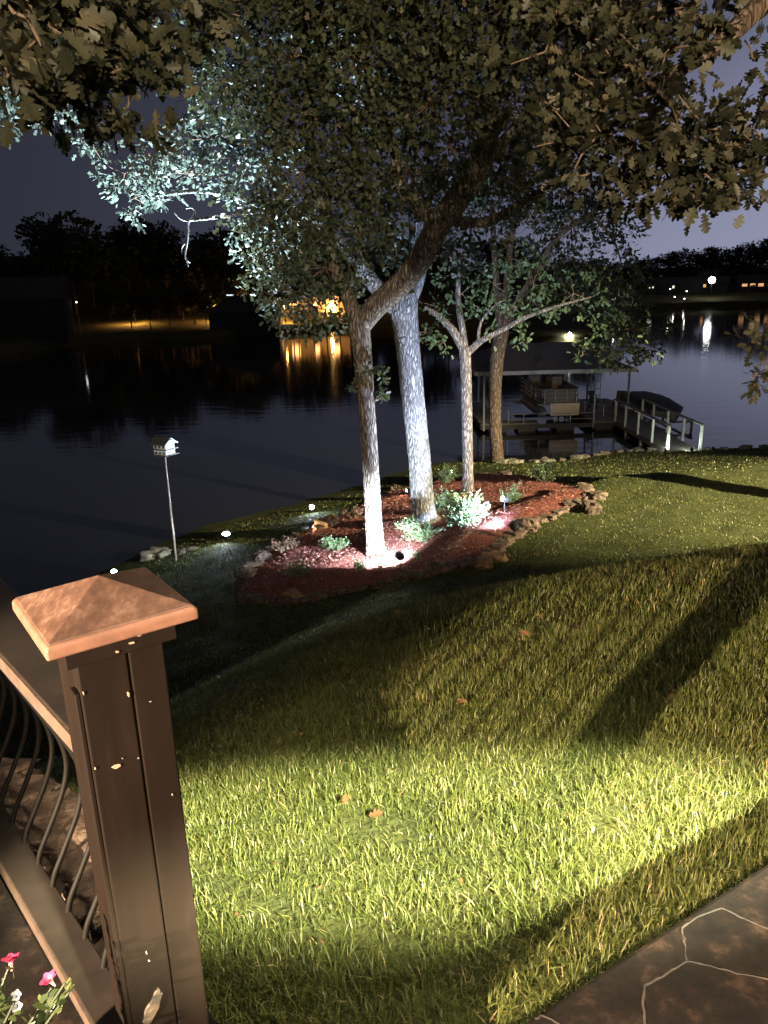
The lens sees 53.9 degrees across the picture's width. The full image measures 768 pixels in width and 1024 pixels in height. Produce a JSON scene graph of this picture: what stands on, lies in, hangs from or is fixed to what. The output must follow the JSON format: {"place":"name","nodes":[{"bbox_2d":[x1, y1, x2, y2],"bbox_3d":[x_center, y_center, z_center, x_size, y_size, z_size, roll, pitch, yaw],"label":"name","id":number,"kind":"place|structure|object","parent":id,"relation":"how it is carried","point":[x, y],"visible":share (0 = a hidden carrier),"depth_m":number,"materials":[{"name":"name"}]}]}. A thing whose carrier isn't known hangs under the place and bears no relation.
{"place":"outdoors","nodes":[
{"label":"outdoors","id":0,"kind":"place"},
{"bbox_2d":[0,448,767,1023],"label":"ground","id":1,"kind":"structure","parent":0,"point":[266,612],"depth_m":3.34,"materials":[{"name":"plant"}]},
{"bbox_2d":[0,0,271,156],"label":"oak tree","id":2,"kind":"object","parent":1,"relation":"on","point":[68,48],"visible":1,"depth_m":4.17,"materials":[{"name":"green plant"}]},
{"bbox_2d":[138,549,160,561],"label":"shore rock","id":3,"kind":"object","parent":1,"relation":"on","point":[145,555],"visible":0.77,"depth_m":21.42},
{"bbox_2d":[151,547,172,558],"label":"shore rock","id":4,"kind":"object","parent":1,"relation":"on","point":[164,552],"visible":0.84,"depth_m":21.49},
{"bbox_2d":[149,436,177,560],"bbox_3d":[-5.769,-0.218,20.407,0.540,3.678,0.520,7,19,26],"label":"birdhouse","id":5,"kind":"object","parent":1,"relation":"on","point":[164,447],"visible":1,"depth_m":19.89,"materials":[{"name":"white paint"}]},
{"bbox_2d":[0,0,486,524],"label":"oak tree","id":6,"kind":"object","parent":1,"relation":"on","point":[404,322],"visible":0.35,"depth_m":17.00,"materials":[{"name":"green plant"}]},
{"bbox_2d":[234,569,257,581],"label":"border stone","id":7,"kind":"object","parent":1,"relation":"on","point":[244,575],"visible":0.62,"depth_m":17.47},
{"bbox_2d":[241,560,264,568],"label":"border stone","id":8,"kind":"object","parent":1,"relation":"on","point":[256,564],"visible":0.51,"depth_m":18.33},
{"bbox_2d":[282,588,303,598],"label":"rock","id":9,"kind":"object","parent":1,"relation":"on","point":[293,593],"visible":0.75,"depth_m":15.18,"materials":[{"name":"beige stone"}]},
{"bbox_2d":[308,590,327,600],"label":"border stone","id":10,"kind":"object","parent":1,"relation":"on","point":[318,595],"visible":0.91,"depth_m":15.12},
{"bbox_2d":[312,515,340,529],"bbox_3d":[-1.577,0.350,20.862,0.543,0.418,0.709,14,22,41],"label":"rock","id":11,"kind":"object","parent":1,"relation":"on","point":[331,521],"visible":0.74,"depth_m":20.70,"materials":[{"name":"beige stone"}]},
{"bbox_2d":[244,474,584,599],"bbox_3d":[1.572,0.081,20.621,7.424,1.684,13.276,7,19,26],"label":"mulch bed","id":12,"kind":"object","parent":1,"relation":"on","point":[413,549],"visible":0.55,"depth_m":17.70,"materials":[{"name":"wood"}]},
{"bbox_2d":[234,592,257,600],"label":"border stone","id":13,"kind":"object","parent":12,"relation":"on","point":[240,596],"visible":0.68,"depth_m":15.96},
{"bbox_2d":[247,593,263,603],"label":"border stone","id":14,"kind":"object","parent":12,"relation":"on","point":[256,599],"visible":0.81,"depth_m":15.60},
{"bbox_2d":[266,535,299,552],"bbox_3d":[-2.549,0.848,19.030,0.844,0.385,0.764,-12,20,-30],"label":"shrub","id":15,"kind":"object","parent":12,"relation":"on","point":[287,545],"visible":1,"depth_m":19.00,"materials":[{"name":"pink plant"}]},
{"bbox_2d":[277,554,313,577],"bbox_3d":[-1.889,1.185,16.497,0.761,0.526,0.771,-14,21,-35],"label":"shrub","id":16,"kind":"object","parent":12,"relation":"on","point":[297,567],"visible":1,"depth_m":16.42,"materials":[{"name":"green plant"}]},
{"bbox_2d":[318,535,350,551],"bbox_3d":[-1.184,0.722,18.194,0.689,0.483,0.688,11,21,35],"label":"shrub","id":17,"kind":"object","parent":12,"relation":"on","point":[336,543],"visible":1,"depth_m":18.14,"materials":[{"name":"green plant"}]},
{"bbox_2d":[329,586,345,595],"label":"border stone","id":18,"kind":"object","parent":12,"relation":"on","point":[337,590],"visible":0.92,"depth_m":15.24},
{"bbox_2d":[342,504,363,519],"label":"shrub","id":19,"kind":"object","parent":12,"relation":"on","point":[353,514],"visible":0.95,"depth_m":21.30,"materials":[{"name":"brown plant"}]},
{"bbox_2d":[350,559,366,571],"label":"shrub","id":20,"kind":"object","parent":12,"relation":"on","point":[359,566],"visible":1,"depth_m":16.18,"materials":[{"name":"green plant"}]},
{"bbox_2d":[399,569,417,582],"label":"border stone","id":21,"kind":"object","parent":12,"relation":"on","point":[405,573],"visible":0.5,"depth_m":14.63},
{"bbox_2d":[140,0,694,555],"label":"oak tree","id":22,"kind":"object","parent":12,"relation":"in","point":[446,36],"visible":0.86,"depth_m":13.19,"materials":[{"name":"green plant"}]},
{"bbox_2d":[391,514,449,543],"bbox_3d":[0.853,0.406,17.533,1.352,0.642,1.163,-2,17,0],"label":"shrub","id":23,"kind":"object","parent":12,"relation":"on","point":[416,531],"visible":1,"depth_m":17.48,"materials":[{"name":"green plant"}]},
{"bbox_2d":[430,561,452,573],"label":"border stone","id":24,"kind":"object","parent":12,"relation":"on","point":[438,568],"visible":0.81,"depth_m":14.53,"materials":[{"name":"stone"}]},
{"bbox_2d":[434,485,458,512],"bbox_3d":[1.593,-0.333,20.504,0.894,0.761,0.939,5,18,20],"label":"shrub","id":25,"kind":"object","parent":12,"relation":"on","point":[442,498],"visible":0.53,"depth_m":20.48,"materials":[{"name":"green plant"}]},
{"bbox_2d":[435,463,458,483],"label":"shrub","id":26,"kind":"object","parent":12,"relation":"on","point":[449,476],"visible":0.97,"depth_m":25.45,"materials":[{"name":"green plant"}]},
{"bbox_2d":[437,488,490,527],"bbox_3d":[1.894,-0.047,17.235,1.249,0.954,1.232,-7,18,-18],"label":"shrub","id":27,"kind":"object","parent":12,"relation":"on","point":[463,512],"visible":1,"depth_m":17.17,"materials":[{"name":"green plant"}]},
{"bbox_2d":[498,483,524,504],"bbox_3d":[3.385,-0.513,20.119,0.651,0.696,0.730,10,20,33],"label":"shrub","id":28,"kind":"object","parent":12,"relation":"on","point":[511,496],"visible":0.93,"depth_m":20.07,"materials":[{"name":"green plant"}]},
{"bbox_2d":[418,138,663,493],"bbox_3d":[4.319,-5.262,21.766,7.654,10.363,1.926,-2,17,0],"label":"oak tree","id":29,"kind":"object","parent":12,"relation":"in","point":[459,337],"visible":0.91,"depth_m":21.56,"materials":[{"name":"green plant"}]},
{"bbox_2d":[525,459,561,482],"bbox_3d":[5.003,-1.285,23.396,0.985,0.790,1.119,-16,22,-40],"label":"shrub","id":30,"kind":"object","parent":12,"relation":"on","point":[546,475],"visible":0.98,"depth_m":23.32,"materials":[{"name":"green plant"}]},
{"bbox_2d":[562,501,580,509],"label":"border stone","id":31,"kind":"object","parent":12,"relation":"on","point":[570,505],"visible":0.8,"depth_m":18.47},
{"bbox_2d":[408,570,426,579],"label":"border stone","id":32,"kind":"object","parent":1,"relation":"on","point":[419,575],"visible":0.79,"depth_m":14.48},
{"bbox_2d":[474,554,492,569],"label":"rock","id":33,"kind":"object","parent":1,"relation":"on","point":[483,562],"visible":0.89,"depth_m":14.66,"materials":[{"name":"beige stone"}]},
{"bbox_2d":[482,550,508,562],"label":"rock","id":34,"kind":"object","parent":1,"relation":"on","point":[499,557],"visible":0.63,"depth_m":14.96,"materials":[{"name":"beige stone"}]},
{"bbox_2d":[513,517,541,529],"bbox_3d":[3.230,0.282,17.083,0.617,0.381,0.525,-2,17,0],"label":"rock","id":35,"kind":"object","parent":1,"relation":"on","point":[526,522],"visible":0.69,"depth_m":16.90,"materials":[{"name":"stone"}]},
{"bbox_2d":[433,64,679,461],"bbox_3d":[6.452,-8.764,29.053,9.608,15.269,4.234,5,18,21],"label":"oak tree","id":36,"kind":"object","parent":1,"relation":"on","point":[586,219],"visible":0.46,"depth_m":28.37,"materials":[{"name":"green plant"}]},
{"bbox_2d":[580,499,602,514],"bbox_3d":[5.027,-0.088,18.322,0.468,0.353,0.657,-2,17,0],"label":"rock","id":37,"kind":"object","parent":1,"relation":"on","point":[591,507],"visible":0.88,"depth_m":18.10,"materials":[{"name":"stone"}]},
{"bbox_2d":[588,491,608,500],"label":"rock","id":38,"kind":"object","parent":1,"relation":"on","point":[599,495],"visible":0.88,"depth_m":19.11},
{"bbox_2d":[466,0,767,403],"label":"oak tree","id":39,"kind":"object","parent":1,"relation":"on","point":[597,94],"visible":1,"depth_m":5.14,"materials":[{"name":"green plant"}]},
{"bbox_2d":[614,398,704,451],"bbox_3d":[12.544,-3.432,35.286,1.500,2.642,7.554,-2,17,0],"label":"gangway","id":40,"kind":"object","parent":1,"relation":"on","point":[641,430],"visible":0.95,"depth_m":34.66,"materials":[{"name":"white wood"}]},
{"bbox_2d":[0,306,767,595],"bbox_3d":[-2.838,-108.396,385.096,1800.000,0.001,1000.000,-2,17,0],"label":"water","id":41,"kind":"structure","parent":0,"point":[252,424],"depth_m":42.75,"materials":[{"name":"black liquid"}]},
{"bbox_2d":[519,374,579,416],"bbox_3d":[9.141,-6.759,42.092,2.230,2.271,5.741,-2,17,0],"label":"pontoon boat","id":42,"kind":"object","parent":41,"relation":"on","point":[558,394],"visible":0.94,"depth_m":39.97,"materials":[{"name":"brown"}]},
{"bbox_2d":[457,342,645,431],"bbox_3d":[9.126,-7.257,42.094,9.225,4.300,8.650,-2,17,0],"label":"dock","id":43,"kind":"object","parent":41,"relation":"on","point":[547,358],"visible":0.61,"depth_m":39.11,"materials":[{"name":"wood"}]},
{"bbox_2d":[618,391,692,427],"bbox_3d":[14.608,-5.597,41.037,2.400,1.459,6.425,-2,17,0],"label":"covered boat","id":44,"kind":"object","parent":41,"relation":"on","point":[635,399],"visible":0.65,"depth_m":39.55,"materials":[{"name":"grey"}]},
{"bbox_2d":[0,865,767,1023],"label":"patio","id":45,"kind":"structure","parent":0,"point":[690,993],"depth_m":1.71,"materials":[{"name":"stone"}]},
{"bbox_2d":[0,757,41,782],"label":"ledge stone","id":46,"kind":"object","parent":45,"relation":"on","point":[23,765],"visible":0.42,"depth_m":2.43,"materials":[{"name":"stone"}]},
{"bbox_2d":[0,773,60,810],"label":"ledge stone","id":47,"kind":"object","parent":45,"relation":"on","point":[32,788],"visible":0.43,"depth_m":2.31,"materials":[{"name":"stone"}]},
{"bbox_2d":[7,787,69,831],"bbox_3d":[-1.004,0.900,2.221,0.206,0.080,0.250,8,19,29],"label":"ledge stone","id":48,"kind":"object","parent":45,"relation":"on","point":[23,815],"visible":0.28,"depth_m":2.20,"materials":[{"name":"stone"}]},
{"bbox_2d":[20,792,87,868],"bbox_3d":[-0.906,0.921,2.145,0.307,0.080,0.248,15,23,43],"label":"ledge stone","id":49,"kind":"object","parent":45,"relation":"on","point":[57,837],"visible":0.27,"depth_m":2.12,"materials":[{"name":"stone"}]},
{"bbox_2d":[0,579,117,1023],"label":"deck railing","id":50,"kind":"object","parent":45,"relation":"on","point":[29,674],"visible":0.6,"depth_m":1.75,"materials":[{"name":"paint"}]},
{"bbox_2d":[46,841,91,883],"bbox_3d":[-0.820,0.939,2.100,0.234,0.086,0.256,-16,22,-41],"label":"ledge stone","id":51,"kind":"object","parent":45,"relation":"on","point":[69,867],"visible":0.26,"depth_m":2.02,"materials":[{"name":"stone"}]},
{"bbox_2d":[62,867,101,926],"bbox_3d":[-0.721,0.979,1.962,0.226,0.081,0.211,-13,20,-33],"label":"ledge stone","id":52,"kind":"object","parent":45,"relation":"on","point":[85,893],"visible":0.21,"depth_m":1.91,"materials":[{"name":"stone"}]},
{"bbox_2d":[75,915,100,935],"bbox_3d":[-0.725,1.001,1.870,0.058,0.046,0.072,3,17,15],"label":"ledge pebble","id":53,"kind":"object","parent":45,"relation":"on","point":[94,924],"visible":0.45,"depth_m":1.84,"materials":[{"name":"stone"}]},
{"bbox_2d":[12,567,208,1023],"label":"deck post","id":54,"kind":"object","parent":45,"relation":"on","point":[102,638],"visible":1,"depth_m":1.21,"materials":[{"name":"brown paint"}]},
{"bbox_2d":[535,907,767,1023],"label":"patio mortar","id":55,"kind":"object","parent":45,"relation":"on","point":[647,983],"visible":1,"depth_m":1.70,"materials":[{"name":"concrete"}]},
{"bbox_2d":[0,256,767,354],"bbox_3d":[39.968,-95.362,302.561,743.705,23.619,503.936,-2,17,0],"label":"bank","id":56,"kind":"structure","parent":0,"point":[98,324],"depth_m":129.94,"materials":[{"name":"plant"}]},
{"bbox_2d":[0,244,18,276],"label":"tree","id":57,"kind":"object","parent":56,"relation":"on","point":[2,254],"visible":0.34,"depth_m":124.91,"materials":[{"name":"green plant"}]},
{"bbox_2d":[0,251,26,276],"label":"tree","id":58,"kind":"object","parent":56,"relation":"on","point":[11,268],"visible":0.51,"depth_m":125.28,"materials":[{"name":"green plant"}]},
{"bbox_2d":[10,250,49,276],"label":"tree","id":59,"kind":"object","parent":56,"relation":"on","point":[26,265],"visible":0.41,"depth_m":133.80,"materials":[{"name":"green plant"}]},
{"bbox_2d":[0,276,75,343],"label":"lake house","id":60,"kind":"structure","parent":56,"relation":"on","point":[36,308],"depth_m":104.95,"materials":[{"name":"black"}]},
{"bbox_2d":[16,314,29,325],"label":"window","id":61,"kind":"structure","parent":60,"relation":"in","point":[22,319],"depth_m":104.24,"materials":[{"name":"black"}]},
{"bbox_2d":[23,224,83,276],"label":"tree","id":62,"kind":"object","parent":56,"relation":"on","point":[55,259],"visible":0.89,"depth_m":130.37,"materials":[{"name":"green plant"}]},
{"bbox_2d":[14,210,113,314],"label":"tree","id":63,"kind":"object","parent":56,"relation":"on","point":[79,242],"visible":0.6,"depth_m":132.71,"materials":[{"name":"green plant"}]},
{"bbox_2d":[66,225,104,306],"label":"tree","id":64,"kind":"object","parent":56,"relation":"on","point":[91,286],"visible":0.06,"depth_m":142.66,"materials":[{"name":"green plant"}]},
{"bbox_2d":[79,235,143,313],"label":"tree","id":65,"kind":"object","parent":56,"relation":"on","point":[121,271],"visible":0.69,"depth_m":138.28,"materials":[{"name":"green plant"}]},
{"bbox_2d":[99,227,149,307],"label":"tree","id":66,"kind":"object","parent":56,"relation":"on","point":[113,235],"visible":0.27,"depth_m":141.14,"materials":[{"name":"green plant"}]},
{"bbox_2d":[119,291,139,328],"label":"tree","id":67,"kind":"object","parent":56,"relation":"on","point":[130,304],"visible":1,"depth_m":120.30,"materials":[{"name":"green plant"}]},
{"bbox_2d":[103,213,179,291],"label":"tree","id":68,"kind":"object","parent":56,"relation":"on","point":[140,252],"visible":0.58,"depth_m":140.93,"materials":[{"name":"green plant"}]},
{"bbox_2d":[138,289,159,328],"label":"tree","id":69,"kind":"object","parent":56,"relation":"on","point":[150,303],"visible":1,"depth_m":119.32,"materials":[{"name":"green plant"}]},
{"bbox_2d":[139,224,184,308],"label":"tree","id":70,"kind":"object","parent":56,"relation":"on","point":[161,268],"visible":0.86,"depth_m":141.66,"materials":[{"name":"green plant"}]},
{"bbox_2d":[159,286,177,326],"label":"tree","id":71,"kind":"object","parent":56,"relation":"on","point":[170,306],"visible":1,"depth_m":121.70,"materials":[{"name":"green plant"}]},
{"bbox_2d":[159,236,216,310],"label":"tree","id":72,"kind":"object","parent":56,"relation":"on","point":[197,269],"visible":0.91,"depth_m":141.52,"materials":[{"name":"green plant"}]},
{"bbox_2d":[174,281,213,323],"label":"tree","id":73,"kind":"object","parent":56,"relation":"on","point":[191,295],"visible":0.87,"depth_m":124.42,"materials":[{"name":"green plant"}]},
{"bbox_2d":[195,286,214,325],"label":"tree","id":74,"kind":"object","parent":56,"relation":"on","point":[208,303],"visible":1,"depth_m":123.03,"materials":[{"name":"green plant"}]},
{"bbox_2d":[188,236,221,291],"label":"tree","id":75,"kind":"object","parent":56,"relation":"on","point":[197,243],"visible":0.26,"depth_m":149.55,"materials":[{"name":"green plant"}]},
{"bbox_2d":[188,226,238,285],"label":"tree","id":76,"kind":"object","parent":56,"relation":"on","point":[217,251],"visible":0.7,"depth_m":148.77,"materials":[{"name":"green plant"}]},
{"bbox_2d":[210,284,227,305],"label":"tree","id":77,"kind":"object","parent":56,"relation":"on","point":[219,293],"visible":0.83,"depth_m":126.64,"materials":[{"name":"green plant"}]},
{"bbox_2d":[213,277,247,298],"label":"tree","id":78,"kind":"object","parent":56,"relation":"on","point":[232,290],"visible":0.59,"depth_m":131.92,"materials":[{"name":"green plant"}]},
{"bbox_2d":[205,295,283,334],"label":"boathouse","id":79,"kind":"object","parent":56,"relation":"on","point":[236,315],"visible":0.78,"depth_m":121.23,"materials":[{"name":"black"}]},
{"bbox_2d":[228,226,270,273],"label":"tree","id":80,"kind":"object","parent":56,"relation":"on","point":[241,243],"visible":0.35,"depth_m":146.45,"materials":[{"name":"green plant"}]},
{"bbox_2d":[245,268,279,299],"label":"tree","id":81,"kind":"object","parent":56,"relation":"on","point":[255,286],"visible":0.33,"depth_m":128.82,"materials":[{"name":"green plant"}]},
{"bbox_2d":[275,275,304,321],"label":"tree","id":82,"kind":"object","parent":56,"relation":"on","point":[294,288],"visible":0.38,"depth_m":131.13,"materials":[{"name":"green plant"}]},
{"bbox_2d":[249,271,344,314],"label":"lake house","id":83,"kind":"structure","parent":56,"relation":"on","point":[331,304],"depth_m":144.67,"materials":[{"name":"brown"}]},
{"bbox_2d":[297,268,329,318],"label":"tree","id":84,"kind":"object","parent":56,"relation":"on","point":[317,278],"visible":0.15,"depth_m":135.23,"materials":[{"name":"green plant"}]},
{"bbox_2d":[343,240,381,298],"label":"tree","id":85,"kind":"object","parent":56,"relation":"on","point":[377,265],"visible":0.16,"depth_m":155.54,"materials":[{"name":"green plant"}]},
{"bbox_2d":[378,235,401,278],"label":"tree","id":86,"kind":"object","parent":56,"relation":"on","point":[390,270],"visible":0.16,"depth_m":149.91,"materials":[{"name":"green plant"}]},
{"bbox_2d":[388,236,450,304],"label":"tree","id":87,"kind":"object","parent":56,"relation":"on","point":[434,270],"visible":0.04,"depth_m":143.16,"materials":[{"name":"green plant"}]},
{"bbox_2d":[433,238,464,299],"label":"tree","id":88,"kind":"object","parent":56,"relation":"on","point":[438,261],"visible":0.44,"depth_m":139.86,"materials":[{"name":"green plant"}]},
{"bbox_2d":[461,284,486,322],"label":"tree","id":89,"kind":"object","parent":56,"relation":"on","point":[466,294],"visible":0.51,"depth_m":107.87,"materials":[{"name":"green plant"}]},
{"bbox_2d":[463,239,505,292],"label":"tree","id":90,"kind":"object","parent":56,"relation":"on","point":[486,251],"visible":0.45,"depth_m":133.94,"materials":[{"name":"green plant"}]},
{"bbox_2d":[498,236,540,285],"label":"tree","id":91,"kind":"object","parent":56,"relation":"on","point":[520,256],"visible":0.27,"depth_m":137.56,"materials":[{"name":"green plant"}]},
{"bbox_2d":[509,281,541,323],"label":"tree","id":92,"kind":"object","parent":56,"relation":"on","point":[512,297],"visible":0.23,"depth_m":98.43,"materials":[{"name":"green plant"}]},
{"bbox_2d":[635,277,671,295],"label":"lake house","id":93,"kind":"structure","parent":56,"relation":"on","point":[661,287],"depth_m":204.40,"materials":[{"name":"black"}]},
{"bbox_2d":[644,256,665,273],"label":"tree","id":94,"kind":"object","parent":56,"relation":"on","point":[656,260],"visible":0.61,"depth_m":219.93,"materials":[{"name":"green plant"}]},
{"bbox_2d":[644,268,665,277],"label":"tree","id":95,"kind":"object","parent":56,"relation":"on","point":[658,273],"visible":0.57,"depth_m":213.81,"materials":[{"name":"green plant"}]},
{"bbox_2d":[656,251,683,268],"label":"tree","id":96,"kind":"object","parent":56,"relation":"on","point":[668,262],"visible":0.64,"depth_m":228.08,"materials":[{"name":"green plant"}]},
{"bbox_2d":[655,276,703,294],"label":"lake house","id":97,"kind":"structure","parent":56,"relation":"on","point":[683,285],"depth_m":206.24,"materials":[{"name":"black"}]},
{"bbox_2d":[672,247,695,274],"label":"tree","id":98,"kind":"object","parent":56,"relation":"on","point":[681,264],"visible":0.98,"depth_m":218.18,"materials":[{"name":"green plant"}]},
{"bbox_2d":[683,248,718,275],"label":"tree","id":99,"kind":"object","parent":56,"relation":"on","point":[697,259],"visible":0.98,"depth_m":217.45,"materials":[{"name":"green plant"}]},
{"bbox_2d":[700,276,729,293],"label":"lake house","id":100,"kind":"structure","parent":56,"relation":"on","point":[720,284],"depth_m":206.96,"materials":[{"name":"black"}]},
{"bbox_2d":[706,246,745,273],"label":"tree","id":101,"kind":"object","parent":56,"relation":"on","point":[724,257],"visible":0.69,"depth_m":221.14,"materials":[{"name":"green plant"}]},
{"bbox_2d":[729,242,751,271],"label":"tree","id":102,"kind":"object","parent":56,"relation":"on","point":[739,248],"visible":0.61,"depth_m":219.29,"materials":[{"name":"green plant"}]},
{"bbox_2d":[735,240,767,273],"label":"tree","id":103,"kind":"object","parent":56,"relation":"on","point":[755,256],"visible":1,"depth_m":215.58,"materials":[{"name":"green plant"}]},
{"bbox_2d":[737,275,767,291],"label":"lake house","id":104,"kind":"structure","parent":56,"relation":"on","point":[745,282],"depth_m":205.65,"materials":[{"name":"black"}]},
{"bbox_2d":[0,0,767,269],"label":"sky","id":105,"kind":"structure","parent":0,"point":[35,176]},
{"bbox_2d":[588,390,606,409],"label":"deck chair","id":106,"kind":"object","parent":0,"point":[591,395],"visible":0.8,"depth_m":42.56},
{"bbox_2d":[612,390,626,410],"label":"deck chair","id":107,"kind":"object","parent":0,"point":[620,395],"visible":0.65,"depth_m":42.22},
{"bbox_3d":[-0.651,1.102,1.121,0.350,0.275,0.350,-2,17,0],"label":"flower pot","id":108,"kind":"object","parent":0,"visible":0},
{"bbox_2d":[0,953,75,1023],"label":"petunia","id":109,"kind":"object","parent":108,"relation":"in","point":[55,1000],"visible":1,"depth_m":1.15,"materials":[{"name":"green plant"}]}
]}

